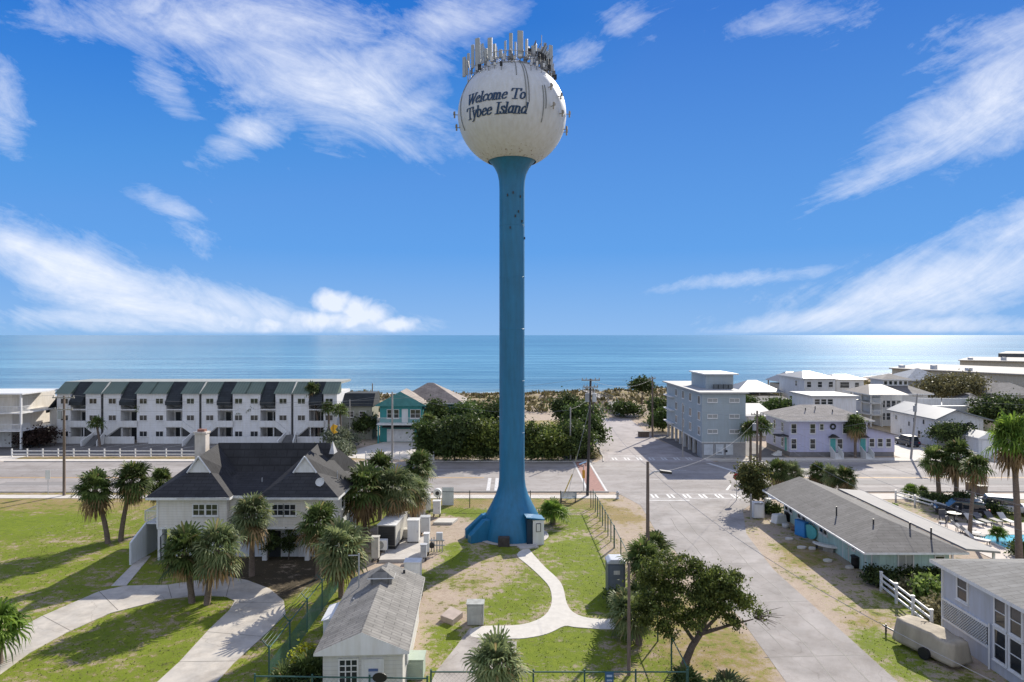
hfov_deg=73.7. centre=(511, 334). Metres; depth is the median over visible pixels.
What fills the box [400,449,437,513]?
palm tree
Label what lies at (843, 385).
window
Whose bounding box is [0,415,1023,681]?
ground
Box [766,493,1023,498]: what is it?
sidewalk
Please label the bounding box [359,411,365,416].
window
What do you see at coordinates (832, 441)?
door
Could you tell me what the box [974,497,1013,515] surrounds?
bush
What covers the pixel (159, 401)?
window
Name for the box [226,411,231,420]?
door
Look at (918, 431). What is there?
window
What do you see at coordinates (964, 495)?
bush
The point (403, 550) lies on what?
concrete pad
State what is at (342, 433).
shrub
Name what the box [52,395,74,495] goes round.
utility pole
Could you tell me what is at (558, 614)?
path
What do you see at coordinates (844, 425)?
window
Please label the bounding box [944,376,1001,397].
house
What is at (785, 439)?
door
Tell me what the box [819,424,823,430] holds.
window
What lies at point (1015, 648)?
window
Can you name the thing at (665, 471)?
street lamp
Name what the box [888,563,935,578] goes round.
shrub
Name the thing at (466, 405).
tree
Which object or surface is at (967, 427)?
tree
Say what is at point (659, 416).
tree
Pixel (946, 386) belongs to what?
tree
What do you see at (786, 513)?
black bin
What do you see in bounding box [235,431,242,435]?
window
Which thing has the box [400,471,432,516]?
palm tree
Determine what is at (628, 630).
utility pole
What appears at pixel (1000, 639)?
window
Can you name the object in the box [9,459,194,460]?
sidewalk
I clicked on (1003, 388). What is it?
house
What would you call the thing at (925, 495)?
bush
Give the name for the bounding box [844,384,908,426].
beach house
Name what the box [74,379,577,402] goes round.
utility wire
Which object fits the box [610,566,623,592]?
door
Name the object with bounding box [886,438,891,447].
window
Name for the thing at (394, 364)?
sea
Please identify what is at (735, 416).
window
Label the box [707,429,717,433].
window
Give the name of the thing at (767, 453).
side yard
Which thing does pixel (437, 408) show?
tree
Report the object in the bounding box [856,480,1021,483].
road patch
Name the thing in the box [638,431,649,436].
planter
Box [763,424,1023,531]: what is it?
utility wire
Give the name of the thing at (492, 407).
tree
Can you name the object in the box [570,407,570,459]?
utility pole
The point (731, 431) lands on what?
window
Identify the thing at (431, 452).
bush
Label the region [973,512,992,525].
sun lounger
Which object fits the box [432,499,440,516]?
utility cabinet
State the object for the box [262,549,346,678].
chain link fence
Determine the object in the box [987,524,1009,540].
yucca
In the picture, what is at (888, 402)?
window
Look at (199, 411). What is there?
utility wire
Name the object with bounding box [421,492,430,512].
utility cabinet
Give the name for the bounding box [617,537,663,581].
palm tree
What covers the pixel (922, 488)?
yucca
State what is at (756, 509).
white cupboard
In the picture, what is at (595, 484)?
crosswalk
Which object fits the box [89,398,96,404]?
window
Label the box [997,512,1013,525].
sun lounger
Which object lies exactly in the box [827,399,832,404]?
window
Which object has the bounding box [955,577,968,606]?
window
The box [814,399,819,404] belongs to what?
window
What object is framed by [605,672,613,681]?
fence sign
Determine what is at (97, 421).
palm tree
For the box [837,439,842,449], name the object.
window
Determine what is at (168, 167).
sky
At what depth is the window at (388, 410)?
111.56 m
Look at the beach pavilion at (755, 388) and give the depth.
161.40 m
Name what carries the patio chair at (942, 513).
on the ground at (34, 525)
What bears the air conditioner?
on the ground at (34, 525)
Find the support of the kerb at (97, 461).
on the ground at (34, 525)
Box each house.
[0,389,57,449]
[129,424,358,564]
[313,553,424,681]
[375,383,466,442]
[746,403,768,435]
[753,396,788,402]
[760,405,898,458]
[776,371,838,399]
[789,391,859,412]
[828,374,866,394]
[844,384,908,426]
[849,374,933,413]
[886,401,993,447]
[893,368,940,397]
[929,559,1023,681]
[941,393,993,429]
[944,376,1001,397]
[979,383,1023,399]
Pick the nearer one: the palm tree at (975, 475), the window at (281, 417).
the palm tree at (975, 475)
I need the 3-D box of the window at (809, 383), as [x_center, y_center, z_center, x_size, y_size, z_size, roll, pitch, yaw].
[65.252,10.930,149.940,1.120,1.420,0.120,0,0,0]
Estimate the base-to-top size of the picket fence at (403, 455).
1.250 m
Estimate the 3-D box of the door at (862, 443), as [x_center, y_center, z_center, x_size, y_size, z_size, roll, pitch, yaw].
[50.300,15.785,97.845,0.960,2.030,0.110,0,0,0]
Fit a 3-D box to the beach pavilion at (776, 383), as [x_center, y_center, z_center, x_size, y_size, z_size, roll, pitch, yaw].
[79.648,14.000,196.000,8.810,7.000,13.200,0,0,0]
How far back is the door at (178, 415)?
113.26 m
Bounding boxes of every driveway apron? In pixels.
[0,456,24,460]
[348,442,416,458]
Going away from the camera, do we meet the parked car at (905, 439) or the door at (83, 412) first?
the parked car at (905, 439)
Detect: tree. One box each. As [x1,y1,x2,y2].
[0,597,34,663]
[70,466,116,543]
[86,414,106,446]
[108,460,156,541]
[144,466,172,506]
[151,520,212,603]
[187,518,249,605]
[227,491,277,576]
[293,500,338,579]
[305,380,320,435]
[306,515,373,597]
[319,400,334,428]
[330,402,349,428]
[342,460,388,542]
[346,412,379,433]
[365,448,393,520]
[376,464,421,517]
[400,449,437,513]
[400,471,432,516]
[406,417,435,451]
[418,411,436,426]
[423,394,453,428]
[426,409,486,460]
[446,396,494,420]
[462,415,498,459]
[462,623,534,681]
[476,394,498,423]
[483,414,544,453]
[525,421,575,459]
[536,496,571,524]
[540,386,579,423]
[552,416,605,460]
[556,399,611,426]
[578,410,612,445]
[599,585,652,645]
[605,398,646,417]
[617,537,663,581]
[621,548,784,668]
[623,578,655,619]
[625,374,660,405]
[636,530,676,587]
[642,393,666,413]
[642,404,670,431]
[728,454,776,503]
[736,417,763,460]
[746,394,758,402]
[751,415,776,460]
[757,393,794,409]
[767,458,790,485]
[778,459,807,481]
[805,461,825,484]
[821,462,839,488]
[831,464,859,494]
[843,413,868,457]
[909,368,996,398]
[915,443,952,494]
[921,419,964,444]
[935,437,976,491]
[941,422,984,442]
[956,451,996,537]
[964,388,1023,424]
[981,409,1023,558]
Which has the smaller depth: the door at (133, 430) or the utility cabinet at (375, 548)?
the utility cabinet at (375, 548)
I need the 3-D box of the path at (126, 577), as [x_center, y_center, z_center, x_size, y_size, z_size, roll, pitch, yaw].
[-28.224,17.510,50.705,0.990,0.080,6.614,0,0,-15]
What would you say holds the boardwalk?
on the terrain at (537, 395)
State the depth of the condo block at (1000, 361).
257.33 m
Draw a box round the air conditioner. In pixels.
[380,539,387,552]
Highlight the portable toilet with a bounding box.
[605,554,625,594]
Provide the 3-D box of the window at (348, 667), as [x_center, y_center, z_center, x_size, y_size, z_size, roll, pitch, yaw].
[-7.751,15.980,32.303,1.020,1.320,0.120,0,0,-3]
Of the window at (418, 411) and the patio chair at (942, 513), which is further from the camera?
the window at (418, 411)
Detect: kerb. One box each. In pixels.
[0,491,608,491]
[4,461,193,461]
[430,461,591,461]
[718,461,997,461]
[865,491,1023,491]
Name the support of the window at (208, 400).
in the condo row
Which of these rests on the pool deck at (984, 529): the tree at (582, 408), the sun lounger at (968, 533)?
the sun lounger at (968, 533)
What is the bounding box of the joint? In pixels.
[43,578,283,661]
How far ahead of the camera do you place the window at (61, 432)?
110.66 m
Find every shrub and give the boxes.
[6,422,70,449]
[258,529,283,558]
[272,527,299,559]
[282,639,317,664]
[314,437,356,457]
[317,424,365,446]
[856,562,909,589]
[881,573,940,601]
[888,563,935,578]
[906,568,940,601]
[914,589,940,625]
[922,566,940,581]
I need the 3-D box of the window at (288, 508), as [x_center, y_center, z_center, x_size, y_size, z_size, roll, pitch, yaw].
[-17.200,13.580,52.840,1.070,1.020,0.120,0,0,0]
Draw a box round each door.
[82,411,85,420]
[131,411,136,420]
[131,428,136,439]
[175,412,181,420]
[175,428,181,435]
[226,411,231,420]
[226,428,231,435]
[267,411,272,420]
[267,428,272,435]
[269,530,281,556]
[299,531,311,556]
[315,411,320,420]
[361,658,383,681]
[387,429,413,441]
[402,409,407,421]
[525,517,532,543]
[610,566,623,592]
[784,437,787,450]
[829,438,835,451]
[842,541,848,560]
[859,438,865,451]
[865,555,872,567]
[982,441,988,455]
[989,441,995,455]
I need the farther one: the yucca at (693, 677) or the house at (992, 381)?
the house at (992, 381)
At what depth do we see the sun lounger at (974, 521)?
62.89 m
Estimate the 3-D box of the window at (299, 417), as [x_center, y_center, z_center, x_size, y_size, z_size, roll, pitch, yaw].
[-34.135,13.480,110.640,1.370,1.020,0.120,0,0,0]
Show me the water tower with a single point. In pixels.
(511, 114)
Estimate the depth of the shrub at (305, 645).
35.24 m
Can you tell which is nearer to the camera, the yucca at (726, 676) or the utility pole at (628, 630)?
the yucca at (726, 676)
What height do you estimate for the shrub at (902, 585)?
1.402 m
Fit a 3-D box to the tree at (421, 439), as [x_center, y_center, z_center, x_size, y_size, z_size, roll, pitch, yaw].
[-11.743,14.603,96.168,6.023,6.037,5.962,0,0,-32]
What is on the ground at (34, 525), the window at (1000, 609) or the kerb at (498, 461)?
the kerb at (498, 461)
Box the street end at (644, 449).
[597,418,713,461]
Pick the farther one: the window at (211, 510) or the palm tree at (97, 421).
the palm tree at (97, 421)
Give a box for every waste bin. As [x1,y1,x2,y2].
[964,481,975,492]
[975,484,987,496]
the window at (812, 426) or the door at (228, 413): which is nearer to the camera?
the window at (812, 426)
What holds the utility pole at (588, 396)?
on the ground at (34, 525)
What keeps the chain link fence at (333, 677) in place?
on the ground at (34, 525)
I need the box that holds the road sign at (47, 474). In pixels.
[45,470,49,478]
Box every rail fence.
[11,449,194,456]
[879,571,933,622]
[895,490,958,515]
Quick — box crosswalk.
[575,462,604,490]
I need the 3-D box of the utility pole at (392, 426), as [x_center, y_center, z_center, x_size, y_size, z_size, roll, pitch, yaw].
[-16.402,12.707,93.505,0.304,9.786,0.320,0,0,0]
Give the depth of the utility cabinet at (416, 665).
34.54 m
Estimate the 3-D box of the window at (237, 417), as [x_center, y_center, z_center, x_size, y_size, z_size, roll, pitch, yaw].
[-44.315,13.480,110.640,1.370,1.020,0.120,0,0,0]
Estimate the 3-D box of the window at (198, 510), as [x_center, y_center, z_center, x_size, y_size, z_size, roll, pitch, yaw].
[-24.250,13.580,52.840,1.070,1.020,0.120,0,0,0]
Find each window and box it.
[60,398,68,404]
[60,415,68,420]
[60,431,68,436]
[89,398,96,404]
[108,398,116,404]
[108,415,116,420]
[139,398,147,404]
[139,415,146,420]
[139,431,146,436]
[155,398,163,404]
[155,415,163,420]
[155,431,163,435]
[186,398,194,404]
[186,415,194,420]
[191,504,204,516]
[204,504,218,516]
[205,398,213,404]
[206,415,213,420]
[234,398,242,404]
[235,415,242,420]
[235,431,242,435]
[250,398,258,404]
[250,415,257,420]
[250,431,257,435]
[270,504,283,516]
[279,398,286,404]
[279,415,286,420]
[284,504,296,516]
[297,398,305,404]
[297,415,305,420]
[325,415,332,420]
[338,658,358,681]
[341,495,344,510]
[347,411,353,417]
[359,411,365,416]
[387,409,390,418]
[394,409,398,418]
[410,409,415,418]
[415,409,420,418]
[707,398,717,402]
[707,414,717,418]
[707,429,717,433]
[729,398,739,402]
[729,414,739,418]
[729,429,739,433]
[791,424,796,433]
[791,439,796,449]
[807,381,811,387]
[810,424,815,433]
[810,439,815,449]
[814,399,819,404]
[817,381,821,387]
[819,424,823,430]
[821,399,826,404]
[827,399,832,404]
[828,381,832,387]
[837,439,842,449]
[840,382,849,388]
[842,424,847,433]
[869,438,874,447]
[877,438,882,447]
[886,400,890,407]
[886,413,890,420]
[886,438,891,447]
[897,555,913,570]
[917,430,920,438]
[934,555,944,567]
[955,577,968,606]
[991,626,1007,668]
[992,597,1007,632]
[1007,605,1023,642]
[1007,635,1023,679]
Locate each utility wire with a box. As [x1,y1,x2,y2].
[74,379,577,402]
[75,394,390,411]
[566,402,590,499]
[648,468,994,681]
[757,415,1021,505]
[757,426,960,534]
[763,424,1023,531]
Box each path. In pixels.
[111,556,149,585]
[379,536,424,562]
[432,627,516,681]
[469,549,614,638]
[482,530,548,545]
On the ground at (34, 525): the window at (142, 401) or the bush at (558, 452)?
the bush at (558, 452)
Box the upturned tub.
[769,513,787,523]
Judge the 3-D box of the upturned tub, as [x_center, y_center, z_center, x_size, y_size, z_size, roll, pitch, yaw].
[24.950,17.125,63.829,1.400,0.750,0.900,0,0,-20]
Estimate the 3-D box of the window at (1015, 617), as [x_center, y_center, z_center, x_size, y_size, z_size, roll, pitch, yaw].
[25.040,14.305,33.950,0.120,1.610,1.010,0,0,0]
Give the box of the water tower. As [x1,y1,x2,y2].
[453,30,570,549]
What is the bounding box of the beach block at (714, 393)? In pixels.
[662,371,748,458]
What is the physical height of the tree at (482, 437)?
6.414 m
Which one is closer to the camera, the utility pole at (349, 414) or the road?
the road
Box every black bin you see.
[784,511,789,521]
[850,554,859,568]
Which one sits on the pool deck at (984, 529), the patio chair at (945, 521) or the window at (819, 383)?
the patio chair at (945, 521)
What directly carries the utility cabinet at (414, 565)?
on the ground at (34, 525)
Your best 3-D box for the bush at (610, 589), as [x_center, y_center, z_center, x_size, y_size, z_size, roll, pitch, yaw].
[7.076,16.672,44.012,3.044,1.615,3.138,0,0,0]
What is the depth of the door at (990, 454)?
98.52 m
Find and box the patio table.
[947,511,961,521]
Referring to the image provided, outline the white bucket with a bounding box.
[782,523,788,527]
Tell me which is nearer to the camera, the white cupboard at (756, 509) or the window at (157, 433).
the white cupboard at (756, 509)
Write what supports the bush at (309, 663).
on the ground at (34, 525)
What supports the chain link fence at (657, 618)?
on the ground at (34, 525)
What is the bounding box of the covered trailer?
[882,615,972,666]
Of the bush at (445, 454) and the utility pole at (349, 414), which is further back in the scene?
the utility pole at (349, 414)
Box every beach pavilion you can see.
[733,380,783,397]
[766,371,792,388]
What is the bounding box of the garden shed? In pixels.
[959,428,997,455]
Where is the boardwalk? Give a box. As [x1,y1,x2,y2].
[583,388,624,416]
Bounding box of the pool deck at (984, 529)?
[937,523,1023,558]
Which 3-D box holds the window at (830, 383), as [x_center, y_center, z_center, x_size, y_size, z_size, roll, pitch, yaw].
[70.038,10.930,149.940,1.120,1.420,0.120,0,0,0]
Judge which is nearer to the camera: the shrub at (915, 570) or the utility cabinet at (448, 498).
the shrub at (915, 570)
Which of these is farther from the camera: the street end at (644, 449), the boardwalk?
the boardwalk
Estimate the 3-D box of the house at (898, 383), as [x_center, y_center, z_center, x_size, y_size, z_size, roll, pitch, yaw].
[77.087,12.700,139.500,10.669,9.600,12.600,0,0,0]
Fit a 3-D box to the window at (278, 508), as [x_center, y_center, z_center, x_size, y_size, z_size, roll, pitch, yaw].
[-18.150,13.580,52.840,1.070,1.020,0.120,0,0,0]
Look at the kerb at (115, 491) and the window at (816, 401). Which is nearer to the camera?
the kerb at (115, 491)
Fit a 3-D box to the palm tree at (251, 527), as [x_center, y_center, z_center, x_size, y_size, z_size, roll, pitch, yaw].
[-18.934,14.531,49.555,3.451,6.138,4.006,0,0,-31]
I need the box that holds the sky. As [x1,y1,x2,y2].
[0,0,1023,334]
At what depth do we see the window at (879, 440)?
98.45 m
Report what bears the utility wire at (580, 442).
attached to the utility pole at (588, 396)
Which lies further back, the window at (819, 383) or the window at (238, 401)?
the window at (819, 383)
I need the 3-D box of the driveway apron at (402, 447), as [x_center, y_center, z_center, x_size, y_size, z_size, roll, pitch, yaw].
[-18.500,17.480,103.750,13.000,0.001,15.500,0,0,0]
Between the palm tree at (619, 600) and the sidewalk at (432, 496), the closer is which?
the palm tree at (619, 600)
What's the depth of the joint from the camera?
44.53 m
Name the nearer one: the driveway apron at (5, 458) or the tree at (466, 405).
the driveway apron at (5, 458)
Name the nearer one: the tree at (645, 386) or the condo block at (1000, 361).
the tree at (645, 386)
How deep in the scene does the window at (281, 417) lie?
110.66 m
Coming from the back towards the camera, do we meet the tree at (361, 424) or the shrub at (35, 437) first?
the tree at (361, 424)
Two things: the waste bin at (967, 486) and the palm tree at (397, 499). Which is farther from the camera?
the waste bin at (967, 486)
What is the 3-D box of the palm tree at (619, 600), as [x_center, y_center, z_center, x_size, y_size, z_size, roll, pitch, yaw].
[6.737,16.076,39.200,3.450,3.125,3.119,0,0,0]
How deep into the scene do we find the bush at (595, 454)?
96.39 m
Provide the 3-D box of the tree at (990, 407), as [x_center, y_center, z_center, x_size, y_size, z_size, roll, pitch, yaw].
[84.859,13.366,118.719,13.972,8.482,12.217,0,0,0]
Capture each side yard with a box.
[746,439,786,457]
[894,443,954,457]
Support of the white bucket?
on the ground at (34, 525)
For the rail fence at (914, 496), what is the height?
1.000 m
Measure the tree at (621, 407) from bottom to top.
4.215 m
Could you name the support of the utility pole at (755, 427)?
on the ground at (34, 525)
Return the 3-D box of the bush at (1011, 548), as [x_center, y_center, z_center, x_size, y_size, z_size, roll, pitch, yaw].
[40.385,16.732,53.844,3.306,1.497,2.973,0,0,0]
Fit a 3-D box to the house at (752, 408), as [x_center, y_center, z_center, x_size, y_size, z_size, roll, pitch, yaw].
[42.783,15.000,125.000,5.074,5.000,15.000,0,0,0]
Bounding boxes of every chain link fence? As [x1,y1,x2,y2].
[254,673,427,681]
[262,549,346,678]
[426,490,590,507]
[430,669,687,681]
[593,489,613,546]
[614,525,688,681]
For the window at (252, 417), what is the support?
in the condo row
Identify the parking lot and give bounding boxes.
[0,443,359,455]
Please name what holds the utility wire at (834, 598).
attached to the utility pole at (647, 506)
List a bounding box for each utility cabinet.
[371,535,379,561]
[403,527,406,537]
[403,558,421,575]
[407,517,420,542]
[407,650,425,679]
[420,515,430,535]
[420,543,427,561]
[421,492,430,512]
[423,532,429,555]
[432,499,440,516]
[442,487,453,504]
[466,599,484,624]
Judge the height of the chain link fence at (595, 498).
1.920 m
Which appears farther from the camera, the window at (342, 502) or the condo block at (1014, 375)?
the condo block at (1014, 375)
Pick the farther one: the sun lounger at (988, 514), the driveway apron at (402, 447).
the driveway apron at (402, 447)
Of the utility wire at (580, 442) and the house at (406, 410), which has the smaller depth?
the utility wire at (580, 442)
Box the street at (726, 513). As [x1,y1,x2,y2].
[615,491,896,681]
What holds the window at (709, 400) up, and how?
in the beach block at (714, 393)
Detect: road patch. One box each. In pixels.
[0,482,164,484]
[428,474,463,475]
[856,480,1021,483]
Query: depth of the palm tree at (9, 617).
36.12 m
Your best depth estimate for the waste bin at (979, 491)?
73.53 m
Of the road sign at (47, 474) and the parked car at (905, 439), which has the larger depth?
the parked car at (905, 439)
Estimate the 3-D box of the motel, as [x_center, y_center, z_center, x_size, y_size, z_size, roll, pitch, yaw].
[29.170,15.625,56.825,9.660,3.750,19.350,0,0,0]
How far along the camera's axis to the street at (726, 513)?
46.70 m
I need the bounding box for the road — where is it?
[0,462,1023,491]
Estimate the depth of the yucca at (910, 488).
73.21 m
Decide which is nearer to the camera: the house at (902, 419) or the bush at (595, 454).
the bush at (595, 454)
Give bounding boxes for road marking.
[486,478,498,490]
[573,462,606,490]
[612,458,739,497]
[649,500,689,500]
[669,503,869,681]
[707,463,735,489]
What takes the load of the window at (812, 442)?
in the house at (804, 420)
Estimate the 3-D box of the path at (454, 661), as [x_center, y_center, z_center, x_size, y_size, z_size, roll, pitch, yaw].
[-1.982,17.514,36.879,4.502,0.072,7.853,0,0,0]
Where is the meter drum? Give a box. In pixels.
[433,488,441,498]
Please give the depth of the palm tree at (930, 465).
72.92 m
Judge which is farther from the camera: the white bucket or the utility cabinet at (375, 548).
the white bucket
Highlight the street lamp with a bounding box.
[649,469,671,475]
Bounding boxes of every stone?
[823,558,831,562]
[845,565,853,568]
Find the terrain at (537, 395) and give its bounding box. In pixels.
[55,373,891,414]
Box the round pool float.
[806,524,816,538]
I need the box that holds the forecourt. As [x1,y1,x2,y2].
[653,435,698,456]
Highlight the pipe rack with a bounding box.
[429,532,444,551]
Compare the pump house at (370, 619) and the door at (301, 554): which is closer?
the pump house at (370, 619)
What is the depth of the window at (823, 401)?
121.96 m
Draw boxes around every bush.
[426,442,440,457]
[431,440,469,460]
[452,442,488,460]
[469,445,498,460]
[525,445,553,460]
[543,446,577,459]
[554,418,571,427]
[568,445,598,458]
[581,449,602,458]
[597,579,624,608]
[762,500,783,513]
[909,490,939,505]
[929,491,961,503]
[948,489,978,498]
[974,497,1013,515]
[1001,537,1023,557]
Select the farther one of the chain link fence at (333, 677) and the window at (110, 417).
the window at (110, 417)
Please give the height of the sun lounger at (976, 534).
0.810 m
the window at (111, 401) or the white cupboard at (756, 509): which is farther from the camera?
the window at (111, 401)
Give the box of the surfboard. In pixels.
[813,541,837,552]
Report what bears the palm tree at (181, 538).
on the ground at (34, 525)
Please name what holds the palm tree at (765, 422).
on the ground at (34, 525)
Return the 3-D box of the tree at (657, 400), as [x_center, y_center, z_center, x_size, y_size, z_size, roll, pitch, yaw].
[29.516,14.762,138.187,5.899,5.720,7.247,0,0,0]
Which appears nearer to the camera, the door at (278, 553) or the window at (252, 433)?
the door at (278, 553)
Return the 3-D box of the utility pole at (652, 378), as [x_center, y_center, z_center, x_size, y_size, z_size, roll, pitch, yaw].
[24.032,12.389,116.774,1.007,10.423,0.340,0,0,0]
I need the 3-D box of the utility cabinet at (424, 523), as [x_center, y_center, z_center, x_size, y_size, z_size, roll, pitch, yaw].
[-7.582,16.670,59.679,0.880,1.660,0.810,0,0,0]
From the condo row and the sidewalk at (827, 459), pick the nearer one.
the sidewalk at (827, 459)
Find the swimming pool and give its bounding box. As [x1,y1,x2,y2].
[973,534,1023,550]
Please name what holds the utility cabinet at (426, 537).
on the ground at (34, 525)
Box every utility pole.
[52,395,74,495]
[349,399,349,430]
[391,392,392,462]
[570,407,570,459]
[582,378,599,495]
[627,562,630,675]
[646,461,649,542]
[650,377,655,436]
[682,403,682,456]
[751,411,763,461]
[910,394,922,458]
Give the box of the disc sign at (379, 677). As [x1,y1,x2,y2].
[372,673,386,681]
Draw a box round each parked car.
[895,434,920,446]
[931,497,989,517]
[980,493,1023,514]
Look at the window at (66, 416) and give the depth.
110.66 m
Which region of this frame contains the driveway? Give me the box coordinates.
[0,577,285,681]
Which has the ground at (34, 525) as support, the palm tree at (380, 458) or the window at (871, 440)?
the palm tree at (380, 458)
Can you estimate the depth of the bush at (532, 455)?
94.56 m
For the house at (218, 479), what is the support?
on the ground at (34, 525)
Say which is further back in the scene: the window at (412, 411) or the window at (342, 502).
the window at (412, 411)
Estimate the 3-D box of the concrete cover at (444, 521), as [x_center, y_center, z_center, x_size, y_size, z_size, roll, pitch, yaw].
[-6.204,17.390,63.659,2.190,0.220,1.500,0,0,0]
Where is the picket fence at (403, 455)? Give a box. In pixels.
[365,451,433,459]
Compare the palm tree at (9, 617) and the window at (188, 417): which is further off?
the window at (188, 417)
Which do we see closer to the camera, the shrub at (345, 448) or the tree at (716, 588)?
the tree at (716, 588)
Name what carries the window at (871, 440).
in the house at (804, 420)
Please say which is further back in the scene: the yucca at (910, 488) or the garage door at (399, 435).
the garage door at (399, 435)
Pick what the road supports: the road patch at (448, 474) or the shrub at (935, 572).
the road patch at (448, 474)
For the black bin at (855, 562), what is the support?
on the ground at (34, 525)
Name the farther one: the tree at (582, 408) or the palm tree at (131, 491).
the tree at (582, 408)
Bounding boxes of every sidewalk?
[0,495,615,497]
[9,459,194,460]
[433,459,590,460]
[703,458,996,460]
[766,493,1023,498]
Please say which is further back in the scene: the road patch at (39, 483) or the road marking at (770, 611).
the road patch at (39, 483)
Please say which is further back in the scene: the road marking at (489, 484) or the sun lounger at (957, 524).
the road marking at (489, 484)
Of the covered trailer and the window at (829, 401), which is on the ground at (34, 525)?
the covered trailer
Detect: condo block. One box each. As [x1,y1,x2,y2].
[889,363,1023,386]
[958,357,1023,366]
[998,351,1023,356]
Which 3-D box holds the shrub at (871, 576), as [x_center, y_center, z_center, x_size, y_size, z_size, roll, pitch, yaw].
[25.936,16.741,48.008,3.664,1.478,3.465,0,0,0]
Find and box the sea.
[0,335,1023,395]
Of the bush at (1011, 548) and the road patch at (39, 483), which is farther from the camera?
the road patch at (39, 483)
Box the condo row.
[46,379,379,445]
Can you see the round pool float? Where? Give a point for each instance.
(811, 531)
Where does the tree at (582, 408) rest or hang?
on the ground at (34, 525)
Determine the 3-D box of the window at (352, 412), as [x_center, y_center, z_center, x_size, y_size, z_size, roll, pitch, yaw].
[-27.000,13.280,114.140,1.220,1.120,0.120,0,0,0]
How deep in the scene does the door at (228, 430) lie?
113.26 m
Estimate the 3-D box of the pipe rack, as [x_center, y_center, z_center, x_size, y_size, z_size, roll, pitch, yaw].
[-6.239,16.700,54.968,1.600,1.600,0.500,0,0,0]
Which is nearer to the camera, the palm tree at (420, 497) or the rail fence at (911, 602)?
the rail fence at (911, 602)
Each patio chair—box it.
[938,515,947,526]
[939,509,948,520]
[962,509,968,518]
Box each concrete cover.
[433,518,457,524]
[440,607,462,624]
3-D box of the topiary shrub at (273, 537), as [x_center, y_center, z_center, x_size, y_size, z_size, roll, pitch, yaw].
[-19.147,16.025,53.087,2.447,2.960,2.404,0,0,0]
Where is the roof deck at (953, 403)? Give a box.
[898,398,967,411]
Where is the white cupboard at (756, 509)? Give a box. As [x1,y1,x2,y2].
[750,494,763,518]
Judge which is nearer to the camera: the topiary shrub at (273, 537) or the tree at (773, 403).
the topiary shrub at (273, 537)
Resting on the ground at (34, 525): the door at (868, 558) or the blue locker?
the blue locker
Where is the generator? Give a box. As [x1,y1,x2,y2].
[377,509,407,551]
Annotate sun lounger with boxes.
[950,520,976,530]
[955,523,981,536]
[959,525,985,538]
[963,513,984,526]
[964,530,991,544]
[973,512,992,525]
[984,511,1003,524]
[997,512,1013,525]
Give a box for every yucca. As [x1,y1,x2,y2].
[265,658,307,681]
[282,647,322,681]
[665,662,702,681]
[704,668,751,681]
[900,483,919,496]
[917,485,930,492]
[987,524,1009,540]
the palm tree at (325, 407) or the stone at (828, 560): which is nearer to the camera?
the stone at (828, 560)
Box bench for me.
[561,493,576,502]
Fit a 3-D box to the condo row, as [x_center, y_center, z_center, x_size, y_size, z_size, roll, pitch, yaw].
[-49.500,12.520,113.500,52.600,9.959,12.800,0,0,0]
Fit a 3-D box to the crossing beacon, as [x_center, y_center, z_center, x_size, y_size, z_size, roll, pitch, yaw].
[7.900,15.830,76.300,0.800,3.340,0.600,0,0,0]
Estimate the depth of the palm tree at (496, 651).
30.21 m
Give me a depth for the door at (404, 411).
111.53 m
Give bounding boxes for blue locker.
[795,519,808,537]
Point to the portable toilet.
(614, 570)
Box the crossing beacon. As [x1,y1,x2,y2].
[579,461,585,490]
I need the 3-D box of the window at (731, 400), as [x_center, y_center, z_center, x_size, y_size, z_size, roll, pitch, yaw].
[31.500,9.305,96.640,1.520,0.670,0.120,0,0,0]
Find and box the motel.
[762,477,1000,575]
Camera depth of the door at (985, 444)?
98.52 m
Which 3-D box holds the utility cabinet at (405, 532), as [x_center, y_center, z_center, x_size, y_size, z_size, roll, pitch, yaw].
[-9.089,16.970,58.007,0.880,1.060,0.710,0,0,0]
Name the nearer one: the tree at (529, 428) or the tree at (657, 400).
the tree at (529, 428)
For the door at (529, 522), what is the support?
in the water tower
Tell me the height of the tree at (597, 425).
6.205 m
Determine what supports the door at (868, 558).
in the motel

